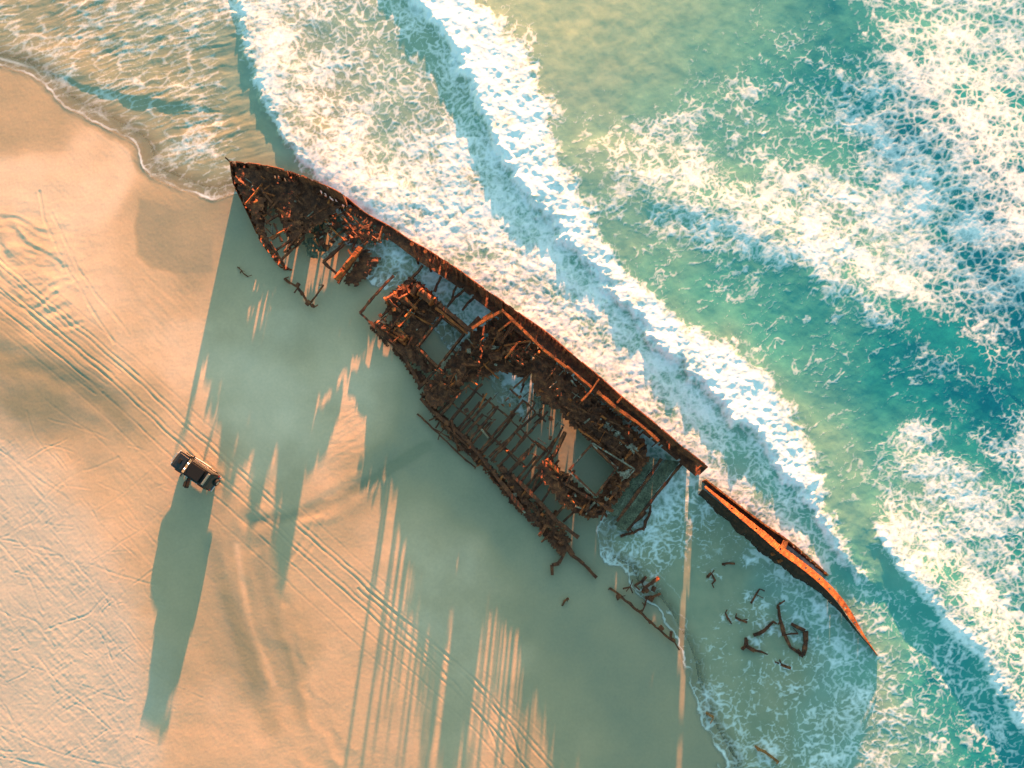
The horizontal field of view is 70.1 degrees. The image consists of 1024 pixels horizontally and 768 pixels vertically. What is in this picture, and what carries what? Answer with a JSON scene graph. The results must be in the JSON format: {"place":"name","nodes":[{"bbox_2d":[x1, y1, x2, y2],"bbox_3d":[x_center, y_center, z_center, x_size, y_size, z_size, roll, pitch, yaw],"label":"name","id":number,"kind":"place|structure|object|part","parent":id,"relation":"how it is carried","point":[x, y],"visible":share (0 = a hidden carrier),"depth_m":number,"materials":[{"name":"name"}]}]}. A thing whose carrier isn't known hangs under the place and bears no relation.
{"place":"outdoors","nodes":[
{"label":"outdoors","id":0,"kind":"place"},
{"bbox_2d":[0,60,733,767],"bbox_3d":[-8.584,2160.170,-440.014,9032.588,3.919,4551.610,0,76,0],"label":"beach","id":1,"kind":"structure","parent":0,"point":[348,560],"depth_m":73.26,"materials":[{"name":"beige sand"}]},
{"bbox_2d":[171,450,221,491],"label":"off road car","id":2,"kind":"object","parent":1,"relation":"on","point":[195,470],"visible":1,"depth_m":73.10,"materials":[{"name":"black paint"}]},
{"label":"rear door","id":3,"kind":"part","parent":2,"relation":"part of","materials":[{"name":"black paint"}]},
{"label":"rear window","id":4,"kind":"part","parent":2,"relation":"part of","materials":[{"name":"black glass"}]},
{"bbox_2d":[284,277,323,307],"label":"broken rail","id":5,"kind":"object","parent":1,"relation":"on","point":[307,302],"visible":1,"depth_m":78.48,"materials":[{"name":"metal"}]},
{"bbox_2d":[416,413,479,468],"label":"fallen beam","id":6,"kind":"structure","parent":1,"relation":"on","point":[443,438],"depth_m":74.99,"materials":[{"name":"metal"}]},
{"bbox_2d":[225,157,707,578],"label":"shipwreck","id":7,"kind":"object","parent":1,"relation":"on","point":[302,205],"visible":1,"depth_m":75.62,"materials":[{"name":"metal"}]},
{"bbox_2d":[623,576,660,604],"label":"wreckage lump","id":8,"kind":"object","parent":1,"relation":"on","point":[645,589],"visible":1,"depth_m":71.55,"materials":[{"name":"metal"}]},
{"bbox_2d":[608,587,679,649],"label":"broken rail","id":9,"kind":"object","parent":1,"relation":"on","point":[660,628],"visible":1,"depth_m":71.04,"materials":[{"name":"metal"}]},
{"bbox_2d":[706,570,715,587],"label":"iron fragment","id":10,"kind":"object","parent":1,"relation":"on","point":[709,575],"visible":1,"depth_m":72.11,"materials":[{"name":"brown metal"}]},
{"bbox_2d":[735,613,747,622],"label":"iron fragment","id":11,"kind":"object","parent":1,"relation":"on","point":[739,619],"visible":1,"depth_m":71.29,"materials":[{"name":"brown metal"}]},
{"bbox_2d":[750,589,764,603],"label":"iron fragment","id":12,"kind":"object","parent":1,"relation":"on","point":[753,598],"visible":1,"depth_m":71.78,"materials":[{"name":"brown metal"}]},
{"bbox_2d":[775,659,790,669],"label":"iron fragment","id":13,"kind":"object","parent":1,"relation":"on","point":[785,666],"visible":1,"depth_m":70.34,"materials":[{"name":"brown metal"}]},
{"bbox_2d":[698,479,877,655],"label":"stern fragment","id":14,"kind":"object","parent":1,"relation":"on","point":[794,566],"visible":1,"depth_m":71.62,"materials":[{"name":"metal"}]},
{"bbox_2d":[0,0,1023,767],"bbox_3d":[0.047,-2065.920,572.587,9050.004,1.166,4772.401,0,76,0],"label":"sea","id":15,"kind":"structure","parent":0,"point":[762,260],"depth_m":80.61,"materials":[{"name":"liquid"}]},
{"bbox_2d":[620,505,651,536],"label":"sunken girder","id":16,"kind":"object","parent":15,"relation":"in","point":[641,528],"visible":1,"depth_m":73.13,"materials":[{"name":"metal"}]},
{"bbox_2d":[706,712,713,723],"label":"driftwood chip","id":17,"kind":"object","parent":15,"relation":"on","point":[710,715],"visible":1,"depth_m":69.16,"materials":[{"name":"brown wood"}]},
{"bbox_2d":[741,620,776,654],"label":"sunken timber","id":18,"kind":"object","parent":15,"relation":"in","point":[746,640],"visible":1,"depth_m":70.76,"materials":[{"name":"wood"}]},
{"bbox_2d":[755,745,779,763],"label":"driftwood plank","id":19,"kind":"object","parent":15,"relation":"on","point":[767,753],"visible":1,"depth_m":68.33,"materials":[{"name":"brown wood"}]},
{"bbox_2d":[776,600,807,657],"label":"bent pipe","id":20,"kind":"object","parent":15,"relation":"in","point":[802,654],"visible":1,"depth_m":70.75,"materials":[{"name":"metal"}]}
]}

